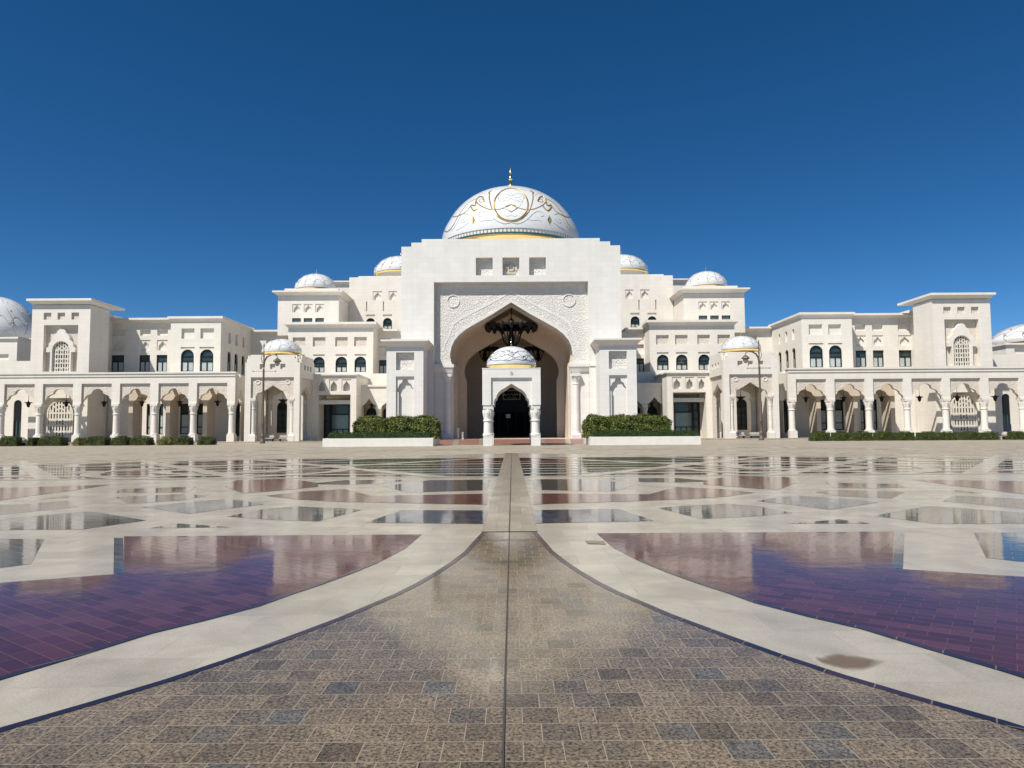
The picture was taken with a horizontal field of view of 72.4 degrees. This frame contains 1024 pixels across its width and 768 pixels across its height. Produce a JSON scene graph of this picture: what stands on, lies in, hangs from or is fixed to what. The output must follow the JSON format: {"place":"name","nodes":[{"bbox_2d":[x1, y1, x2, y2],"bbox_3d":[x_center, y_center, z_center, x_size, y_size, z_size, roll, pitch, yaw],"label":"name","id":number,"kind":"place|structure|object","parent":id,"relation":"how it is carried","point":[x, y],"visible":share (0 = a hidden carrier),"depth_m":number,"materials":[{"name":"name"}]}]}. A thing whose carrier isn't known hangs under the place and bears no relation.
{"place":"outdoors","nodes":[
{"label":"outdoors","id":0,"kind":"place"},
{"bbox_2d":[284,322,400,439],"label":"terrace block","id":1,"kind":"structure","parent":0,"point":[360,348],"depth_m":131.85,"materials":[{"name":"beige stone"}]},
{"bbox_2d":[272,269,352,336],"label":"domed tower block","id":2,"kind":"structure","parent":1,"relation":"on","point":[316,297],"depth_m":138.90,"materials":[{"name":"beige stone"}]},
{"bbox_2d":[314,357,324,371],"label":"window","id":3,"kind":"structure","parent":1,"relation":"in","point":[319,364],"depth_m":131.80,"materials":[{"name":"glass"}]},
{"bbox_2d":[336,357,346,371],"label":"window","id":4,"kind":"structure","parent":1,"relation":"in","point":[341,363],"depth_m":131.80,"materials":[{"name":"glass"}]},
{"bbox_2d":[355,357,365,371],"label":"window","id":5,"kind":"structure","parent":1,"relation":"in","point":[360,363],"depth_m":131.80,"materials":[{"name":"glass"}]},
{"bbox_2d":[0,456,999,477],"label":"brown paving","id":6,"kind":"structure","parent":0,"point":[434,463],"depth_m":34.92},
{"bbox_2d":[389,468,625,473],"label":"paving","id":7,"kind":"structure","parent":0,"point":[594,470],"depth_m":29.00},
{"bbox_2d":[0,532,1023,767],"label":"granite paving","id":8,"kind":"structure","parent":0,"point":[598,676],"depth_m":4.34,"materials":[{"name":"stone"}]},
{"bbox_2d":[0,532,1023,731],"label":"navy border","id":9,"kind":"object","parent":8,"relation":"on","point":[577,570],"visible":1,"depth_m":5.55,"materials":[{"name":"stone"}]},
{"bbox_2d":[0,453,1023,726],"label":"plaza","id":10,"kind":"structure","parent":0,"point":[434,547],"depth_m":9.17,"materials":[{"name":"stone"}]},
{"bbox_2d":[114,496,903,573],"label":"blue paving","id":11,"kind":"structure","parent":10,"relation":"on","point":[479,516],"depth_m":14.15,"materials":[{"name":"stone"}]},
{"bbox_2d":[481,453,536,531],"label":"tan walk","id":12,"kind":"structure","parent":10,"relation":"on","point":[521,516],"depth_m":16.13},
{"bbox_2d":[501,453,511,767],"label":"drain line","id":13,"kind":"object","parent":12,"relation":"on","point":[502,761],"visible":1,"depth_m":5.23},
{"bbox_2d":[0,531,1023,679],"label":"purple paving","id":14,"kind":"structure","parent":10,"relation":"on","point":[853,578],"depth_m":7.66,"materials":[{"name":"stone"}]},
{"bbox_2d":[0,476,1023,504],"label":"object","id":15,"kind":"structure","parent":10,"relation":"on","point":[346,495],"depth_m":19.07,"materials":[{"name":"stone"}]},
{"bbox_2d":[0,454,1023,479],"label":"pale bands","id":16,"kind":"object","parent":10,"relation":"on","point":[524,468],"visible":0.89,"depth_m":30.76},
{"bbox_2d":[0,454,1023,477],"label":"pale bands","id":17,"kind":"object","parent":10,"relation":"on","point":[525,457],"visible":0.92,"depth_m":34.46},
{"bbox_2d":[440,439,583,444],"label":"entrance ramp","id":18,"kind":"structure","parent":10,"relation":"on","point":[500,441],"depth_m":95.04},
{"bbox_2d":[819,654,871,666],"bbox_3d":[2.523,2.015,5.119,0.587,0.001,0.702,0,-4,-8],"label":"brown stain","id":19,"kind":"object","parent":10,"relation":"on","point":[842,660],"visible":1,"depth_m":5.08,"materials":[{"name":"brown"}]},
{"bbox_2d":[0,438,1023,465],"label":"paved forecourt","id":20,"kind":"structure","parent":0,"point":[281,450],"depth_m":59.19,"materials":[{"name":"stone"}]},
{"bbox_2d":[0,436,24,445],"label":"box bush","id":21,"kind":"object","parent":20,"relation":"on","point":[11,441],"visible":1,"depth_m":91.35,"materials":[{"name":"green plant"}]},
{"bbox_2d":[37,436,69,445],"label":"box bush","id":22,"kind":"object","parent":20,"relation":"on","point":[54,441],"visible":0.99,"depth_m":91.36,"materials":[{"name":"green plant"}]},
{"bbox_2d":[84,435,111,445],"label":"box bush","id":23,"kind":"object","parent":20,"relation":"on","point":[99,440],"visible":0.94,"depth_m":91.34,"materials":[{"name":"green plant"}]},
{"bbox_2d":[110,436,130,445],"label":"box bush","id":24,"kind":"object","parent":20,"relation":"on","point":[121,440],"visible":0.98,"depth_m":91.35,"materials":[{"name":"green plant"}]},
{"bbox_2d":[129,435,154,445],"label":"box bush","id":25,"kind":"object","parent":20,"relation":"on","point":[143,440],"visible":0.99,"depth_m":91.36,"materials":[{"name":"green plant"}]},
{"bbox_2d":[156,435,174,444],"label":"box bush","id":26,"kind":"object","parent":20,"relation":"on","point":[167,440],"visible":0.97,"depth_m":91.44,"materials":[{"name":"green plant"}]},
{"bbox_2d":[174,435,194,444],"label":"box bush","id":27,"kind":"object","parent":20,"relation":"on","point":[184,440],"visible":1,"depth_m":91.34,"materials":[{"name":"green plant"}]},
{"bbox_2d":[197,436,216,444],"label":"box bush","id":28,"kind":"object","parent":20,"relation":"on","point":[207,440],"visible":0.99,"depth_m":91.33,"materials":[{"name":"green plant"}]},
{"bbox_2d":[253,344,280,442],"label":"street lamp","id":29,"kind":"object","parent":20,"relation":"on","point":[277,360],"visible":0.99,"depth_m":101.06,"materials":[{"name":"metal"}]},
{"bbox_2d":[322,438,439,446],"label":"planter box","id":30,"kind":"object","parent":20,"relation":"on","point":[351,442],"visible":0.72,"depth_m":76.25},
{"bbox_2d":[328,431,430,437],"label":"hedge","id":31,"kind":"object","parent":30,"relation":"in","point":[384,434],"visible":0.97,"depth_m":76.79,"materials":[{"name":"green plant"}]},
{"bbox_2d":[352,414,442,438],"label":"tall hedge","id":32,"kind":"object","parent":30,"relation":"in","point":[406,423],"visible":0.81,"depth_m":78.39,"materials":[{"name":"green plant"}]},
{"bbox_2d":[380,339,432,419],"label":"flanking pylon","id":33,"kind":"object","parent":20,"relation":"on","point":[407,378],"visible":0.85,"depth_m":106.97,"materials":[{"name":"white stone"}]},
{"bbox_2d":[62,457,959,478],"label":"pale bands","id":34,"kind":"object","parent":20,"relation":"on","point":[925,469],"visible":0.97,"depth_m":30.11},
{"bbox_2d":[0,447,1021,464],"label":"road bands","id":35,"kind":"object","parent":20,"relation":"on","point":[553,449],"visible":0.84,"depth_m":56.55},
{"bbox_2d":[401,167,621,438],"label":"grand portal","id":36,"kind":"object","parent":20,"relation":"on","point":[498,254],"visible":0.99,"depth_m":114.16,"materials":[{"name":"white stone"}]},
{"bbox_2d":[479,346,498,361],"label":"chandelier","id":37,"kind":"object","parent":36,"relation":"hanging from","point":[489,349],"visible":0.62,"depth_m":137.22,"materials":[{"name":"brown metal"}]},
{"bbox_2d":[484,309,537,346],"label":"chandelier","id":38,"kind":"object","parent":36,"relation":"hanging from","point":[511,326],"visible":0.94,"depth_m":117.70,"materials":[{"name":"brown metal"}]},
{"bbox_2d":[493,388,529,436],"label":"door","id":39,"kind":"structure","parent":36,"relation":"in","point":[518,424],"depth_m":147.58,"materials":[{"name":"metal"}]},
{"bbox_2d":[503,390,520,399],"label":"name sign","id":40,"kind":"object","parent":36,"relation":"attached to","point":[511,394],"visible":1,"depth_m":147.48,"materials":[{"name":"black metal"}]},
{"bbox_2d":[524,346,543,361],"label":"chandelier","id":41,"kind":"object","parent":36,"relation":"hanging from","point":[536,349],"visible":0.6,"depth_m":137.20,"materials":[{"name":"brown metal"}]},
{"bbox_2d":[482,344,540,445],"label":"entrance pavilion","id":42,"kind":"structure","parent":20,"relation":"on","point":[510,367],"depth_m":75.77,"materials":[{"name":"white stone"}]},
{"bbox_2d":[62,444,964,459],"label":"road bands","id":43,"kind":"object","parent":20,"relation":"on","point":[542,448],"visible":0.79,"depth_m":54.38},
{"bbox_2d":[590,338,641,415],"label":"flanking pylon","id":44,"kind":"object","parent":20,"relation":"on","point":[616,374],"visible":0.88,"depth_m":106.98,"materials":[{"name":"white stone"}]},
{"bbox_2d":[584,436,700,444],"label":"planter box","id":45,"kind":"object","parent":20,"relation":"on","point":[663,440],"visible":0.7,"depth_m":76.25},
{"bbox_2d":[581,412,672,437],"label":"tall hedge","id":46,"kind":"object","parent":45,"relation":"in","point":[623,422],"visible":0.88,"depth_m":78.38,"materials":[{"name":"green plant"}]},
{"bbox_2d":[592,430,695,436],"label":"hedge","id":47,"kind":"object","parent":45,"relation":"in","point":[622,433],"visible":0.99,"depth_m":76.80,"materials":[{"name":"green plant"}]},
{"bbox_2d":[741,340,769,439],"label":"street lamp","id":48,"kind":"object","parent":20,"relation":"on","point":[745,357],"visible":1,"depth_m":101.04,"materials":[{"name":"metal"}]},
{"bbox_2d":[808,431,831,440],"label":"box bush","id":49,"kind":"object","parent":20,"relation":"on","point":[819,436],"visible":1,"depth_m":91.33,"materials":[{"name":"green plant"}]},
{"bbox_2d":[830,431,850,440],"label":"box bush","id":50,"kind":"object","parent":20,"relation":"on","point":[839,436],"visible":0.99,"depth_m":91.32,"materials":[{"name":"green plant"}]},
{"bbox_2d":[851,431,873,440],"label":"box bush","id":51,"kind":"object","parent":20,"relation":"on","point":[862,436],"visible":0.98,"depth_m":91.34,"materials":[{"name":"green plant"}]},
{"bbox_2d":[873,431,896,440],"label":"box bush","id":52,"kind":"object","parent":20,"relation":"on","point":[883,435],"visible":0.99,"depth_m":91.33,"materials":[{"name":"green plant"}]},
{"bbox_2d":[895,431,916,440],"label":"box bush","id":53,"kind":"object","parent":20,"relation":"on","point":[904,435],"visible":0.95,"depth_m":91.32,"materials":[{"name":"green plant"}]},
{"bbox_2d":[915,431,940,439],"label":"box bush","id":54,"kind":"object","parent":20,"relation":"on","point":[926,435],"visible":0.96,"depth_m":91.34,"materials":[{"name":"green plant"}]},
{"bbox_2d":[939,431,958,439],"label":"box bush","id":55,"kind":"object","parent":20,"relation":"on","point":[947,435],"visible":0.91,"depth_m":91.34,"materials":[{"name":"green plant"}]},
{"bbox_2d":[958,431,982,439],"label":"box bush","id":56,"kind":"object","parent":20,"relation":"on","point":[969,435],"visible":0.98,"depth_m":91.33,"materials":[{"name":"green plant"}]},
{"bbox_2d":[981,431,1000,439],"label":"box bush","id":57,"kind":"object","parent":20,"relation":"on","point":[989,435],"visible":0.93,"depth_m":91.33,"materials":[{"name":"green plant"}]},
{"bbox_2d":[1005,431,1023,439],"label":"box bush","id":58,"kind":"object","parent":20,"relation":"on","point":[1015,435],"visible":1,"depth_m":91.34,"materials":[{"name":"green plant"}]},
{"bbox_2d":[0,479,1023,567],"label":"grey paving","id":59,"kind":"structure","parent":0,"point":[1002,546],"depth_m":14.05,"materials":[{"name":"stone"}]},
{"bbox_2d":[0,457,1023,477],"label":"grey paving","id":60,"kind":"structure","parent":0,"point":[685,459],"depth_m":31.60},
{"bbox_2d":[0,456,1023,478],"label":"red paving","id":61,"kind":"structure","parent":0,"point":[469,461],"depth_m":29.98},
{"bbox_2d":[0,478,1023,514],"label":"brown paving","id":62,"kind":"structure","parent":0,"point":[988,501],"depth_m":16.63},
{"bbox_2d":[0,0,1023,335],"label":"sky","id":63,"kind":"structure","parent":0,"point":[159,158],"materials":[{"name":"blue"}]},
{"bbox_2d":[68,436,1001,443],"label":"pavement","id":64,"kind":"structure","parent":0,"point":[736,438],"depth_m":108.66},
{"bbox_2d":[0,297,31,438],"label":"building","id":65,"kind":"structure","parent":64,"relation":"on","point":[15,333],"depth_m":140.87,"materials":[{"name":"beige stone"}]},
{"bbox_2d":[13,400,21,436],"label":"door","id":66,"kind":"structure","parent":65,"relation":"in","point":[18,404],"depth_m":126.11,"materials":[{"name":"glass"}]},
{"bbox_2d":[26,298,124,441],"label":"corner tower","id":67,"kind":"structure","parent":64,"relation":"on","point":[71,335],"depth_m":119.00,"materials":[{"name":"beige stone"}]},
{"bbox_2d":[0,372,261,441],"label":"arcade","id":68,"kind":"object","parent":64,"relation":"on","point":[172,388],"visible":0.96,"depth_m":112.33,"materials":[{"name":"beige stone"}]},
{"bbox_2d":[106,316,287,440],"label":"wing building","id":69,"kind":"structure","parent":64,"relation":"on","point":[196,344],"depth_m":128.49,"materials":[{"name":"beige stone"}]},
{"bbox_2d":[112,355,123,371],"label":"window","id":70,"kind":"structure","parent":69,"relation":"in","point":[117,360],"depth_m":129.03,"materials":[{"name":"glass"}]},
{"bbox_2d":[140,355,149,371],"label":"window","id":71,"kind":"structure","parent":69,"relation":"in","point":[144,359],"depth_m":129.03,"materials":[{"name":"glass"}]},
{"bbox_2d":[157,355,166,370],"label":"window","id":72,"kind":"structure","parent":69,"relation":"in","point":[161,359],"depth_m":129.03,"materials":[{"name":"glass"}]},
{"bbox_2d":[180,404,188,433],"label":"window","id":73,"kind":"structure","parent":69,"relation":"in","point":[184,419],"depth_m":124.12,"materials":[{"name":"glass"}]},
{"bbox_2d":[181,350,193,370],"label":"window","id":74,"kind":"structure","parent":69,"relation":"in","point":[187,360],"depth_m":126.04,"materials":[{"name":"glass"}]},
{"bbox_2d":[197,404,202,433],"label":"window","id":75,"kind":"structure","parent":69,"relation":"in","point":[200,408],"depth_m":124.15,"materials":[{"name":"glass"}]},
{"bbox_2d":[200,350,212,370],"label":"window","id":76,"kind":"structure","parent":69,"relation":"in","point":[206,359],"depth_m":126.04,"materials":[{"name":"glass"}]},
{"bbox_2d":[277,402,286,432],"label":"door","id":77,"kind":"structure","parent":69,"relation":"in","point":[281,410],"depth_m":140.10,"materials":[{"name":"glass"}]},
{"bbox_2d":[221,395,239,440],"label":"entrance bay","id":78,"kind":"object","parent":64,"relation":"on","point":[225,422],"visible":0.3,"depth_m":123.93,"materials":[{"name":"beige stone"}]},
{"bbox_2d":[236,402,239,435],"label":"door","id":79,"kind":"structure","parent":78,"relation":"in","point":[238,405],"depth_m":124.06,"materials":[{"name":"glass"}]},
{"bbox_2d":[244,339,314,441],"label":"domed kiosk","id":80,"kind":"object","parent":64,"relation":"on","point":[292,376],"visible":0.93,"depth_m":110.55,"materials":[{"name":"beige stone"}]},
{"bbox_2d":[302,374,369,440],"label":"entrance block","id":81,"kind":"structure","parent":64,"relation":"on","point":[337,402],"depth_m":119.02,"materials":[{"name":"beige stone"}]},
{"bbox_2d":[324,404,349,437],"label":"window","id":82,"kind":"structure","parent":81,"relation":"in","point":[336,416],"depth_m":121.54,"materials":[{"name":"glass"}]},
{"bbox_2d":[361,373,385,420],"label":"arched link","id":83,"kind":"object","parent":64,"relation":"on","point":[373,391],"visible":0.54,"depth_m":122.21,"materials":[{"name":"beige stone"}]},
{"bbox_2d":[637,372,661,418],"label":"arched link","id":84,"kind":"object","parent":64,"relation":"on","point":[649,389],"visible":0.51,"depth_m":122.21,"materials":[{"name":"beige stone"}]},
{"bbox_2d":[654,371,721,437],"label":"entrance block","id":85,"kind":"structure","parent":64,"relation":"on","point":[685,400],"depth_m":119.04,"materials":[{"name":"beige stone"}]},
{"bbox_2d":[674,402,699,435],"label":"window","id":86,"kind":"structure","parent":85,"relation":"in","point":[686,414],"depth_m":121.54,"materials":[{"name":"glass"}]},
{"bbox_2d":[708,330,779,438],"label":"domed kiosk","id":87,"kind":"object","parent":64,"relation":"on","point":[730,373],"visible":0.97,"depth_m":110.55,"materials":[{"name":"beige stone"}]},
{"bbox_2d":[783,392,802,436],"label":"entrance bay","id":88,"kind":"object","parent":64,"relation":"on","point":[798,417],"visible":0.25,"depth_m":123.94,"materials":[{"name":"beige stone"}]},
{"bbox_2d":[735,312,917,436],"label":"wing building","id":89,"kind":"structure","parent":64,"relation":"on","point":[828,340],"depth_m":128.50,"materials":[{"name":"beige stone"}]},
{"bbox_2d":[736,400,746,429],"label":"door","id":90,"kind":"structure","parent":89,"relation":"in","point":[741,407],"depth_m":140.10,"materials":[{"name":"glass"}]},
{"bbox_2d":[810,346,822,366],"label":"window","id":91,"kind":"structure","parent":89,"relation":"in","point":[816,356],"depth_m":126.04,"materials":[{"name":"glass"}]},
{"bbox_2d":[820,400,826,429],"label":"window","id":92,"kind":"structure","parent":89,"relation":"in","point":[823,406],"depth_m":124.12,"materials":[{"name":"glass"}]},
{"bbox_2d":[829,346,841,366],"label":"window","id":93,"kind":"structure","parent":89,"relation":"in","point":[835,356],"depth_m":126.04,"materials":[{"name":"glass"}]},
{"bbox_2d":[835,400,843,429],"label":"window","id":94,"kind":"structure","parent":89,"relation":"in","point":[839,422],"depth_m":124.12,"materials":[{"name":"glass"}]},
{"bbox_2d":[856,351,865,366],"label":"window","id":95,"kind":"structure","parent":89,"relation":"in","point":[860,355],"depth_m":129.03,"materials":[{"name":"glass"}]},
{"bbox_2d":[860,399,864,429],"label":"window","id":96,"kind":"structure","parent":89,"relation":"in","point":[861,400],"depth_m":124.15,"materials":[{"name":"glass"}]},
{"bbox_2d":[873,351,883,366],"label":"window","id":97,"kind":"structure","parent":89,"relation":"in","point":[877,355],"depth_m":129.00,"materials":[{"name":"glass"}]},
{"bbox_2d":[899,350,911,366],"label":"window","id":98,"kind":"structure","parent":89,"relation":"in","point":[904,355],"depth_m":129.03,"materials":[{"name":"glass"}]},
{"bbox_2d":[762,366,1023,437],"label":"arcade","id":99,"kind":"object","parent":64,"relation":"on","point":[868,383],"visible":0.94,"depth_m":112.33,"materials":[{"name":"beige stone"}]},
{"bbox_2d":[897,292,996,435],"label":"corner tower","id":100,"kind":"structure","parent":64,"relation":"on","point":[950,329],"depth_m":119.00,"materials":[{"name":"beige stone"}]},
{"bbox_2d":[992,324,1023,435],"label":"building","id":101,"kind":"structure","parent":64,"relation":"on","point":[1007,347],"depth_m":126.49,"materials":[{"name":"beige stone"}]},
{"bbox_2d":[1002,394,1009,431],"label":"door","id":102,"kind":"structure","parent":101,"relation":"in","point":[1005,398],"depth_m":126.11,"materials":[{"name":"glass"}]},
{"bbox_2d":[622,319,738,436],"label":"terrace block","id":103,"kind":"structure","parent":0,"point":[662,346],"depth_m":131.84,"materials":[{"name":"beige stone"}]},
{"bbox_2d":[657,355,667,369],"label":"window","id":104,"kind":"structure","parent":103,"relation":"in","point":[662,361],"depth_m":131.80,"materials":[{"name":"glass"}]},
{"bbox_2d":[676,355,686,369],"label":"window","id":105,"kind":"structure","parent":103,"relation":"in","point":[681,360],"depth_m":131.80,"materials":[{"name":"glass"}]},
{"bbox_2d":[698,355,708,369],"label":"window","id":106,"kind":"structure","parent":103,"relation":"in","point":[703,361],"depth_m":131.80,"materials":[{"name":"glass"}]},
{"bbox_2d":[669,265,749,333],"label":"domed tower block","id":107,"kind":"structure","parent":103,"relation":"on","point":[705,295],"depth_m":138.91,"materials":[{"name":"beige stone"}]},
{"label":"ground","id":108,"kind":"structure","parent":0,"visible":0},
{"bbox_2d":[334,281,348,294],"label":"block","id":109,"kind":"structure","parent":108,"relation":"on","point":[343,285],"depth_m":169.89,"materials":[{"name":"beige stone"}]},
{"bbox_2d":[349,252,400,330],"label":"tall inner block","id":110,"kind":"structure","parent":108,"relation":"on","point":[376,297],"depth_m":147.59,"materials":[{"name":"beige stone"}]},
{"bbox_2d":[620,254,673,330],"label":"tall inner block","id":111,"kind":"structure","parent":108,"relation":"on","point":[645,295],"depth_m":147.60,"materials":[{"name":"beige stone"}]},
{"bbox_2d":[673,278,688,292],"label":"block","id":112,"kind":"structure","parent":108,"relation":"on","point":[679,283],"depth_m":169.87,"materials":[{"name":"beige stone"}]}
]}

